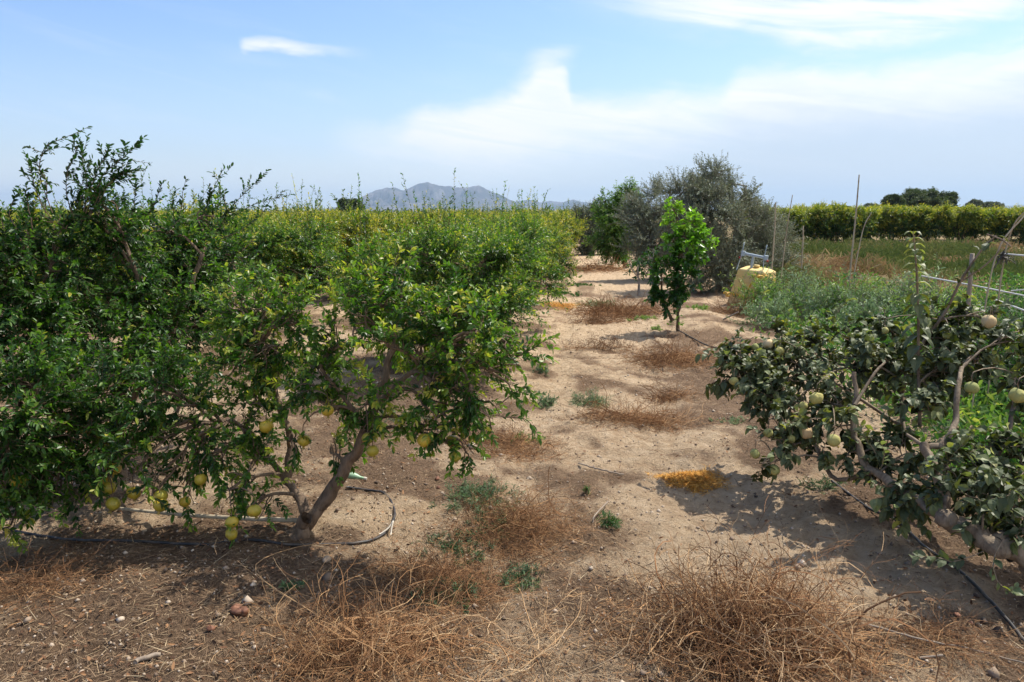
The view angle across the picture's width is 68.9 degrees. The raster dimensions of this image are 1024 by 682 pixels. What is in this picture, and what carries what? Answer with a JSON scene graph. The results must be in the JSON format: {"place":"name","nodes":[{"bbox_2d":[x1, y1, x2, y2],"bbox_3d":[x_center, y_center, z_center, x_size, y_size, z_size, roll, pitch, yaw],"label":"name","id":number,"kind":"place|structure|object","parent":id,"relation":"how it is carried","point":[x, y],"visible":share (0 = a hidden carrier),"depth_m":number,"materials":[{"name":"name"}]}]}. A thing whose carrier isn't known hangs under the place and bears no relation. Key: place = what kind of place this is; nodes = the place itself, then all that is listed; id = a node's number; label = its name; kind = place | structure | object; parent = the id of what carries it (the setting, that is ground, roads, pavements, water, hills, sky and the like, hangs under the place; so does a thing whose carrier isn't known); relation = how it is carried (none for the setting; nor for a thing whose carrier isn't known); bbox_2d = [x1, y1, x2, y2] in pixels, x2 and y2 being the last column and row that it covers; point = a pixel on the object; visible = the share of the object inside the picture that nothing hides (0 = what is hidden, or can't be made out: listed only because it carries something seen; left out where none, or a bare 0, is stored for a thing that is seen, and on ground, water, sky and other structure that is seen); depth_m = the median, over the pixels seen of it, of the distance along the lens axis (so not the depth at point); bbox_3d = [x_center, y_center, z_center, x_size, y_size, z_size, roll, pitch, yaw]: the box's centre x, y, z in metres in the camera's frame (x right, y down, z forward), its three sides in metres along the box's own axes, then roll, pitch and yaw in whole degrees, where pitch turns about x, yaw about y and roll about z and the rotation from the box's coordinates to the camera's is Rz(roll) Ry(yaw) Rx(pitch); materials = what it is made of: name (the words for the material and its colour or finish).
{"place":"outdoors","nodes":[
{"label":"outdoors","id":0,"kind":"place"},
{"bbox_2d":[329,182,555,212],"bbox_3d":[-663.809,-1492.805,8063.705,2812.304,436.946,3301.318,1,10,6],"label":"mountain","id":1,"kind":"structure","parent":0,"point":[384,196],"depth_m":7771.88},
{"bbox_2d":[0,214,1023,681],"bbox_3d":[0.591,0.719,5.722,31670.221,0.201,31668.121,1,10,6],"label":"ground","id":2,"kind":"structure","parent":0,"point":[636,458],"depth_m":4.01,"materials":[{"name":"soil"}]},
{"bbox_2d":[0,518,218,636],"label":"dry bramble","id":3,"kind":"object","parent":2,"relation":"on","point":[61,577],"visible":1,"depth_m":3.40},
{"bbox_2d":[0,162,259,350],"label":"pomegranate tree","id":4,"kind":"object","parent":2,"relation":"on","point":[156,246],"visible":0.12,"depth_m":8.10,"materials":[{"name":"green plant"}]},
{"bbox_2d":[133,652,160,663],"bbox_3d":[-1.345,1.169,2.752,0.095,0.027,0.023,-9,13,-41],"label":"stick","id":5,"kind":"object","parent":2,"relation":"on","point":[146,657],"visible":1,"depth_m":2.75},
{"bbox_2d":[0,126,295,553],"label":"pomegranate tree","id":6,"kind":"object","parent":2,"relation":"on","point":[61,307],"visible":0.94,"depth_m":4.32,"materials":[{"name":"green plant"}]},
{"bbox_2d":[122,181,242,238],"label":"pomegranate tree","id":7,"kind":"object","parent":2,"relation":"on","point":[194,202],"depth_m":15.27,"materials":[{"name":"green plant"}]},
{"bbox_2d":[3,486,395,545],"bbox_3d":[-2.165,0.951,4.220,3.073,0.115,0.874,1,10,6],"label":"drip hose","id":8,"kind":"object","parent":2,"relation":"on","point":[201,544],"visible":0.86,"depth_m":3.80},
{"bbox_2d":[117,507,296,522],"bbox_3d":[-1.654,0.926,4.003,1.119,0.061,0.026,2,10,13],"label":"drip irrigation hose","id":9,"kind":"object","parent":2,"relation":"on","point":[273,519],"visible":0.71,"depth_m":3.98,"materials":[{"name":"plastic"}]},
{"bbox_2d":[229,603,248,616],"bbox_3d":[-1.127,1.107,3.070,0.100,0.040,0.064,9,14,44],"label":"stone","id":10,"kind":"object","parent":2,"relation":"on","point":[236,609],"visible":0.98,"depth_m":3.05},
{"bbox_2d":[218,199,292,232],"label":"pomegranate tree","id":11,"kind":"object","parent":2,"relation":"on","point":[259,213],"depth_m":18.62,"materials":[{"name":"green plant"}]},
{"bbox_2d":[196,173,356,305],"bbox_3d":[-3.752,-1.385,11.712,2.861,2.377,3.014,8,12,38],"label":"pomegranate tree","id":12,"kind":"object","parent":2,"relation":"on","point":[288,243],"visible":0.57,"depth_m":11.22,"materials":[{"name":"green plant"}]},
{"bbox_2d":[269,579,306,590],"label":"weed","id":13,"kind":"object","parent":2,"relation":"on","point":[290,585],"visible":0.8,"depth_m":3.27,"materials":[{"name":"green plant"}]},
{"bbox_2d":[255,544,340,616],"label":"dry stalk","id":14,"kind":"object","parent":2,"relation":"on","point":[285,550],"visible":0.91,"depth_m":3.27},
{"bbox_2d":[291,197,365,221],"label":"pomegranate tree","id":15,"kind":"object","parent":2,"relation":"on","point":[332,212],"visible":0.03,"depth_m":24.10,"materials":[{"name":"green plant"}]},
{"bbox_2d":[276,185,407,295],"bbox_3d":[-3.531,-1.920,14.813,2.520,2.337,2.436,7,12,34],"label":"pomegranate tree","id":16,"kind":"object","parent":2,"relation":"on","point":[346,230],"visible":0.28,"depth_m":14.30,"materials":[{"name":"green plant"}]},
{"bbox_2d":[336,197,364,212],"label":"tree","id":17,"kind":"object","parent":2,"relation":"on","point":[343,204],"visible":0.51,"depth_m":117.08,"materials":[{"name":"green plant"}]},
{"bbox_2d":[177,228,559,548],"bbox_3d":[-0.752,0.237,3.824,2.018,1.605,0.977,1,10,6],"label":"pomegranate tree","id":18,"kind":"object","parent":2,"relation":"on","point":[270,367],"visible":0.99,"depth_m":3.68,"materials":[{"name":"green plant"}]},
{"bbox_2d":[183,536,555,681],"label":"dry bramble","id":19,"kind":"object","parent":2,"relation":"on","point":[390,641],"visible":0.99,"depth_m":2.84,"materials":[{"name":"plant"}]},
{"bbox_2d":[339,194,425,266],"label":"pomegranate tree","id":20,"kind":"object","parent":2,"relation":"on","point":[396,224],"visible":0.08,"depth_m":17.24,"materials":[{"name":"green plant"}]},
{"bbox_2d":[391,193,463,229],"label":"pomegranate tree","id":21,"kind":"object","parent":2,"relation":"on","point":[432,216],"visible":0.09,"depth_m":23.24,"materials":[{"name":"green plant"}]},
{"bbox_2d":[321,168,560,364],"bbox_3d":[-0.732,-0.739,8.166,2.502,2.217,2.504,0,10,0],"label":"pomegranate tree","id":22,"kind":"object","parent":2,"relation":"on","point":[482,262],"visible":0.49,"depth_m":7.56,"materials":[{"name":"green plant"}]},
{"bbox_2d":[408,573,482,615],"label":"weed","id":23,"kind":"object","parent":2,"relation":"on","point":[455,585],"visible":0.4,"depth_m":3.36,"materials":[{"name":"green plant"}]},
{"bbox_2d":[411,528,494,579],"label":"weed","id":24,"kind":"object","parent":2,"relation":"on","point":[456,549],"visible":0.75,"depth_m":3.84,"materials":[{"name":"green plant"}]},
{"bbox_2d":[290,512,619,642],"bbox_3d":[-0.302,1.018,3.498,1.601,0.392,1.162,1,10,6],"label":"dry bramble","id":25,"kind":"object","parent":2,"relation":"on","point":[455,572],"visible":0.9,"depth_m":3.46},
{"bbox_2d":[428,473,524,515],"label":"weed","id":26,"kind":"object","parent":2,"relation":"on","point":[471,496],"visible":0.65,"depth_m":4.48,"materials":[{"name":"green plant"}]},
{"bbox_2d":[462,505,515,543],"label":"weed","id":27,"kind":"object","parent":2,"relation":"on","point":[466,521],"visible":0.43,"depth_m":4.13,"materials":[{"name":"green plant"}]},
{"bbox_2d":[422,181,574,315],"bbox_3d":[-0.301,-1.224,11.001,2.390,2.202,2.625,-8,12,-38],"label":"pomegranate tree","id":28,"kind":"object","parent":2,"relation":"on","point":[532,237],"visible":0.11,"depth_m":10.59,"materials":[{"name":"green plant"}]},
{"bbox_2d":[352,568,652,681],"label":"dry bramble","id":29,"kind":"object","parent":2,"relation":"on","point":[514,647],"visible":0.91,"depth_m":2.88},
{"bbox_2d":[408,418,598,474],"bbox_3d":[-0.057,0.708,5.581,1.488,0.298,1.386,1,10,6],"label":"dry bramble","id":30,"kind":"object","parent":2,"relation":"on","point":[525,445],"visible":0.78,"depth_m":5.50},
{"bbox_2d":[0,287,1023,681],"bbox_3d":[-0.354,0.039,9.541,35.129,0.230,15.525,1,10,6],"label":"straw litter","id":31,"kind":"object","parent":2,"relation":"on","point":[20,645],"visible":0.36,"depth_m":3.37,"materials":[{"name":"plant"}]},
{"bbox_2d":[0,317,1023,681],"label":"pebbles","id":32,"kind":"object","parent":2,"relation":"on","point":[994,671],"visible":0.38,"depth_m":3.60,"materials":[{"name":"stone"}]},
{"bbox_2d":[0,318,1023,681],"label":"fallen leaves","id":33,"kind":"object","parent":2,"relation":"on","point":[352,566],"depth_m":3.40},
{"bbox_2d":[5,206,1019,219],"bbox_3d":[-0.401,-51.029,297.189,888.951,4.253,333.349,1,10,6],"label":"distant woods","id":34,"kind":"object","parent":2,"relation":"on","point":[372,210],"depth_m":190.95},
{"bbox_2d":[5,277,1020,680],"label":"dry stubble","id":35,"kind":"object","parent":2,"relation":"on","point":[521,547],"visible":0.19,"depth_m":4.09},
{"bbox_2d":[495,560,542,592],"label":"weed","id":36,"kind":"object","parent":2,"relation":"on","point":[526,577],"visible":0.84,"depth_m":3.62,"materials":[{"name":"green plant"}]},
{"bbox_2d":[463,188,575,275],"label":"pomegranate tree","id":37,"kind":"object","parent":2,"relation":"on","point":[552,245],"visible":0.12,"depth_m":13.81,"materials":[{"name":"green plant"}]},
{"bbox_2d":[386,461,659,600],"bbox_3d":[0.034,0.897,4.076,1.514,0.433,1.713,1,10,6],"label":"dry bramble","id":38,"kind":"object","parent":2,"relation":"on","point":[517,526],"visible":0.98,"depth_m":4.03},
{"bbox_2d":[476,203,580,284],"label":"pomegranate tree","id":39,"kind":"object","parent":2,"relation":"on","point":[563,258],"visible":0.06,"depth_m":16.89,"materials":[{"name":"green plant"}]},
{"bbox_2d":[490,199,573,262],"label":"pomegranate tree","id":40,"kind":"object","parent":2,"relation":"on","point":[564,252],"visible":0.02,"depth_m":19.55,"materials":[{"name":"green plant"}]},
{"bbox_2d":[500,199,573,265],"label":"pomegranate tree","id":41,"kind":"object","parent":2,"relation":"on","point":[561,225],"visible":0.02,"depth_m":22.91,"materials":[{"name":"green plant"}]},
{"bbox_2d":[510,194,584,253],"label":"pomegranate tree","id":42,"kind":"object","parent":2,"relation":"on","point":[575,229],"visible":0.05,"depth_m":25.07,"materials":[{"name":"green plant"}]},
{"bbox_2d":[537,391,557,408],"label":"weed","id":43,"kind":"object","parent":2,"relation":"on","point":[543,400],"visible":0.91,"depth_m":6.80,"materials":[{"name":"green plant"}]},
{"bbox_2d":[533,201,589,255],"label":"pomegranate tree","id":44,"kind":"object","parent":2,"relation":"on","point":[580,228],"visible":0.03,"depth_m":28.45,"materials":[{"name":"green plant"}]},
{"bbox_2d":[544,301,585,310],"bbox_3d":[0.760,-0.674,13.787,1.298,0.149,1.437,1,10,6],"label":"chaff heap","id":45,"kind":"object","parent":2,"relation":"on","point":[555,304],"visible":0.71,"depth_m":13.82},
{"bbox_2d":[550,387,615,408],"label":"weed","id":46,"kind":"object","parent":2,"relation":"on","point":[592,396],"visible":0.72,"depth_m":6.84,"materials":[{"name":"green plant"}]},
{"bbox_2d":[566,197,612,254],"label":"olive tree","id":47,"kind":"object","parent":2,"relation":"on","point":[582,248],"visible":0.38,"depth_m":30.42,"materials":[{"name":"green plant"}]},
{"bbox_2d":[560,251,636,276],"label":"dry bramble","id":48,"kind":"object","parent":2,"relation":"on","point":[581,268],"visible":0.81,"depth_m":22.04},
{"bbox_2d":[533,328,684,354],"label":"dry bramble","id":49,"kind":"object","parent":2,"relation":"on","point":[603,344],"visible":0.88,"depth_m":9.43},
{"bbox_2d":[553,307,666,324],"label":"dry bramble","id":50,"kind":"object","parent":2,"relation":"on","point":[599,321],"visible":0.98,"depth_m":11.73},
{"bbox_2d":[597,509,622,529],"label":"weed","id":51,"kind":"object","parent":2,"relation":"on","point":[612,521],"visible":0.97,"depth_m":4.09,"materials":[{"name":"green plant"}]},
{"bbox_2d":[581,176,645,267],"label":"almond tree","id":52,"kind":"object","parent":2,"relation":"on","point":[609,232],"visible":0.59,"depth_m":22.95,"materials":[{"name":"green plant"}]},
{"bbox_2d":[517,288,713,325],"bbox_3d":[1.937,-0.667,13.007,4.051,0.491,4.077,1,10,6],"label":"dry bramble","id":53,"kind":"object","parent":2,"relation":"on","point":[627,310],"visible":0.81,"depth_m":12.87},
{"bbox_2d":[543,381,726,440],"bbox_3d":[1.070,0.521,6.241,2.140,0.427,1.000,1,10,6],"label":"dry bramble","id":54,"kind":"object","parent":2,"relation":"on","point":[625,417],"visible":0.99,"depth_m":6.22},
{"bbox_2d":[621,245,660,295],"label":"sapling","id":55,"kind":"object","parent":2,"relation":"on","point":[641,269],"visible":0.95,"depth_m":15.46,"materials":[{"name":"green plant"}]},
{"bbox_2d":[581,328,722,377],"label":"dry bramble","id":56,"kind":"object","parent":2,"relation":"on","point":[671,358],"visible":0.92,"depth_m":8.52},
{"bbox_2d":[606,171,701,279],"bbox_3d":[3.874,-2.834,19.075,2.937,3.006,2.158,-3,10,-17],"label":"olive tree","id":57,"kind":"object","parent":2,"relation":"on","point":[641,236],"visible":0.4,"depth_m":18.93,"materials":[{"name":"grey plant"}]},
{"bbox_2d":[629,376,708,408],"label":"dry bramble","id":58,"kind":"object","parent":2,"relation":"on","point":[675,394],"visible":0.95,"depth_m":7.04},
{"bbox_2d":[643,196,719,331],"bbox_3d":[2.415,-1.048,10.628,1.088,1.987,0.620,1,10,6],"label":"citrus tree","id":59,"kind":"object","parent":2,"relation":"on","point":[691,240],"visible":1,"depth_m":10.57,"materials":[{"name":"green plant"}]},
{"bbox_2d":[645,464,734,496],"bbox_3d":[1.197,0.906,4.881,0.625,0.108,0.529,-3,10,-16],"label":"chaff heap","id":60,"kind":"object","parent":2,"relation":"on","point":[698,477],"visible":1,"depth_m":4.91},
{"bbox_2d":[645,151,796,293],"bbox_3d":[4.646,-2.418,16.344,3.423,3.491,2.590,1,10,6],"label":"olive tree","id":61,"kind":"object","parent":2,"relation":"on","point":[709,191],"visible":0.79,"depth_m":16.23,"materials":[{"name":"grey plant"}]},
{"bbox_2d":[692,288,766,317],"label":"dry bramble","id":62,"kind":"object","parent":2,"relation":"on","point":[731,309],"visible":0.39,"depth_m":12.63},
{"bbox_2d":[723,242,775,304],"bbox_3d":[4.585,-1.244,14.155,1.000,1.211,0.900,14,17,38],"label":"sprayer","id":63,"kind":"object","parent":2,"relation":"on","point":[741,273],"visible":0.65,"depth_m":14.01,"materials":[{"name":"beige plastic"}]},
{"bbox_2d":[492,495,1022,681],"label":"dry bramble","id":64,"kind":"object","parent":2,"relation":"on","point":[735,630],"visible":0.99,"depth_m":2.94,"materials":[{"name":"plant"}]},
{"bbox_2d":[718,263,816,317],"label":"feathery weed","id":65,"kind":"object","parent":2,"relation":"on","point":[760,286],"visible":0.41,"depth_m":12.51,"materials":[{"name":"green plant"}]},
{"bbox_2d":[726,290,821,330],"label":"feathery weed","id":66,"kind":"object","parent":2,"relation":"on","point":[771,306],"visible":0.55,"depth_m":11.14,"materials":[{"name":"green plant"}]},
{"bbox_2d":[746,196,811,274],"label":"olive tree","id":67,"kind":"object","parent":2,"relation":"on","point":[789,232],"visible":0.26,"depth_m":17.71,"materials":[{"name":"green plant"}]},
{"bbox_2d":[752,256,827,304],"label":"feathery weed","id":68,"kind":"object","parent":2,"relation":"on","point":[794,285],"visible":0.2,"depth_m":12.64,"materials":[{"name":"green plant"}]},
{"bbox_2d":[776,203,816,242],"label":"pomegranate tree","id":69,"kind":"object","parent":2,"relation":"on","point":[801,218],"visible":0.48,"depth_m":38.39,"materials":[{"name":"green plant"}]},
{"bbox_2d":[797,474,847,493],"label":"weed","id":70,"kind":"object","parent":2,"relation":"on","point":[827,485],"visible":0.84,"depth_m":4.74,"materials":[{"name":"green plant"}]},
{"bbox_2d":[801,199,852,242],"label":"pomegranate tree","id":71,"kind":"object","parent":2,"relation":"on","point":[829,221],"visible":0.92,"depth_m":38.43,"materials":[{"name":"green plant"}]},
{"bbox_2d":[779,266,891,324],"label":"feathery weed","id":72,"kind":"object","parent":2,"relation":"on","point":[825,305],"visible":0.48,"depth_m":11.43,"materials":[{"name":"green plant"}]},
{"bbox_2d":[781,267,920,319],"bbox_3d":[5.203,-0.613,11.528,1.784,1.051,1.772,-5,11,-29],"label":"feathery weed","id":73,"kind":"object","parent":2,"relation":"on","point":[833,294],"visible":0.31,"depth_m":11.28,"materials":[{"name":"green plant"}]},
{"bbox_2d":[848,175,859,286],"bbox_3d":[6.334,-1.820,13.890,0.084,2.494,0.044,1,10,6],"label":"cane stake","id":74,"kind":"object","parent":2,"relation":"on","point":[854,229],"visible":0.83,"depth_m":13.84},
{"bbox_2d":[695,231,1023,595],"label":"quince tree","id":75,"kind":"object","parent":2,"relation":"on","point":[994,527],"visible":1,"depth_m":4.04,"materials":[{"name":"green plant"}]},
{"bbox_2d":[806,294,919,332],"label":"feathery weed","id":76,"kind":"object","parent":2,"relation":"on","point":[854,308],"visible":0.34,"depth_m":10.09,"materials":[{"name":"green plant"}]},
{"bbox_2d":[840,203,886,240],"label":"pomegranate tree","id":77,"kind":"object","parent":2,"relation":"on","point":[863,214],"visible":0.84,"depth_m":38.31,"materials":[{"name":"green plant"}]},
{"bbox_2d":[708,232,1023,326],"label":"field weeds","id":78,"kind":"object","parent":2,"relation":"on","point":[884,255],"visible":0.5,"depth_m":21.77,"materials":[{"name":"plant"}]},
{"bbox_2d":[829,261,932,324],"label":"feathery weed","id":79,"kind":"object","parent":2,"relation":"on","point":[874,290],"visible":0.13,"depth_m":11.10,"materials":[{"name":"green plant"}]},
{"bbox_2d":[742,269,1023,471],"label":"undergrowth","id":80,"kind":"object","parent":2,"relation":"on","point":[981,412],"visible":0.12,"depth_m":6.34,"materials":[{"name":"green plant"}]},
{"bbox_2d":[879,193,906,206],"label":"tree","id":81,"kind":"object","parent":2,"relation":"on","point":[895,199],"visible":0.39,"depth_m":102.32,"materials":[{"name":"green plant"}]},
{"bbox_2d":[870,201,920,239],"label":"pomegranate tree","id":82,"kind":"object","parent":2,"relation":"on","point":[902,216],"visible":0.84,"depth_m":38.63,"materials":[{"name":"green plant"}]},
{"bbox_2d":[833,253,964,323],"bbox_3d":[5.548,-0.629,10.538,1.708,1.270,1.674,-6,12,-33],"label":"feathery weed","id":83,"kind":"object","parent":2,"relation":"on","point":[936,272],"visible":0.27,"depth_m":10.48,"materials":[{"name":"green plant"}]},
{"bbox_2d":[831,480,1023,642],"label":"drip hose","id":84,"kind":"object","parent":2,"relation":"on","point":[993,603],"visible":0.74,"depth_m":3.52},
{"bbox_2d":[900,186,959,208],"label":"tree","id":85,"kind":"object","parent":2,"relation":"on","point":[932,196],"visible":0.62,"depth_m":105.96,"materials":[{"name":"green plant"}]},
{"bbox_2d":[907,200,959,240],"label":"pomegranate tree","id":86,"kind":"object","parent":2,"relation":"on","point":[932,221],"visible":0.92,"depth_m":38.22,"materials":[{"name":"green plant"}]},
{"bbox_2d":[848,584,1023,681],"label":"dry bramble","id":87,"kind":"object","parent":2,"relation":"on","point":[952,633],"visible":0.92,"depth_m":3.00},
{"bbox_2d":[858,267,1020,324],"bbox_3d":[5.755,-0.438,9.954,1.859,1.096,1.504,7,12,36],"label":"feathery weed","id":88,"kind":"object","parent":2,"relation":"on","point":[931,293],"visible":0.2,"depth_m":9.89,"materials":[{"name":"green plant"}]},
{"bbox_2d":[869,624,1023,663],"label":"stick","id":89,"kind":"object","parent":2,"relation":"on","point":[899,633],"visible":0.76,"depth_m":2.99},
{"bbox_2d":[895,280,1018,326],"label":"feathery weed","id":90,"kind":"object","parent":2,"relation":"on","point":[931,310],"visible":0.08,"depth_m":9.18,"materials":[{"name":"green plant"}]},
{"bbox_2d":[899,293,1023,355],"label":"bushy plant","id":91,"kind":"object","parent":2,"relation":"on","point":[1013,314],"visible":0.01,"depth_m":7.72,"materials":[{"name":"green plant"}]},
{"bbox_2d":[906,430,1017,478],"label":"grass tuft","id":92,"kind":"object","parent":2,"relation":"on","point":[952,464],"visible":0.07,"depth_m":5.00,"materials":[{"name":"green plant"}]},
{"bbox_2d":[935,203,997,241],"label":"pomegranate tree","id":93,"kind":"object","parent":2,"relation":"on","point":[972,217],"visible":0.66,"depth_m":38.36,"materials":[{"name":"green plant"}]},
{"bbox_2d":[960,253,974,413],"bbox_3d":[3.761,0.016,6.192,0.075,1.476,0.034,0,10,0],"label":"post","id":94,"kind":"object","parent":2,"relation":"on","point":[969,285],"visible":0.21,"depth_m":6.10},
{"bbox_2d":[921,275,1023,295],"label":"rail","id":95,"kind":"object","parent":94,"relation":"attached to","point":[973,285],"visible":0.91,"depth_m":6.10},
{"bbox_2d":[927,322,1023,416],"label":"bushy plant","id":96,"kind":"object","parent":2,"relation":"on","point":[978,378],"visible":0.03,"depth_m":6.61,"materials":[{"name":"green plant"}]},
{"bbox_2d":[965,307,1023,408],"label":"bushy plant","id":97,"kind":"object","parent":2,"relation":"on","point":[1008,362],"visible":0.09,"depth_m":6.46,"materials":[{"name":"green plant"}]},
{"bbox_2d":[969,215,1023,428],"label":"cane stake","id":98,"kind":"object","parent":2,"relation":"on","point":[1006,235],"visible":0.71,"depth_m":5.59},
{"bbox_2d":[972,281,1023,333],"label":"bushy plant","id":99,"kind":"object","parent":2,"relation":"on","point":[1019,312],"visible":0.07,"depth_m":8.15,"materials":[{"name":"green plant"}]},
{"bbox_2d":[977,203,1023,240],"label":"pomegranate tree","id":100,"kind":"object","parent":2,"relation":"on","point":[1007,219],"visible":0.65,"depth_m":38.45,"materials":[{"name":"green plant"}]},
{"bbox_2d":[986,212,1023,404],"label":"cane stake","id":101,"kind":"object","parent":2,"relation":"on","point":[1000,288],"visible":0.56,"depth_m":5.78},
{"bbox_2d":[1004,253,1023,256],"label":"rail","id":102,"kind":"object","parent":101,"relation":"attached to","point":[1014,254],"visible":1,"depth_m":5.59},
{"bbox_2d":[994,249,1015,267],"bbox_3d":[3.732,-0.624,5.658,0.154,0.146,0.097,3,10,14],"label":"rag tie","id":103,"kind":"object","parent":102,"relation":"attached to","point":[1003,257],"visible":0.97,"depth_m":5.65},
{"bbox_2d":[996,205,1023,242],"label":"pomegranate tree","id":104,"kind":"object","parent":2,"relation":"on","point":[1021,232],"visible":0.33,"depth_m":38.48,"materials":[{"name":"green plant"}]},
{"bbox_2d":[0,0,1023,212],"label":"sky","id":105,"kind":"structure","parent":0,"point":[568,99],"materials":[{"name":"blue"}]},
{"bbox_2d":[517,200,655,210],"bbox_3d":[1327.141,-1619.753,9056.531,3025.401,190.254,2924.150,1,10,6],"label":"mountain","id":106,"kind":"structure","parent":0,"point":[559,204],"depth_m":8830.78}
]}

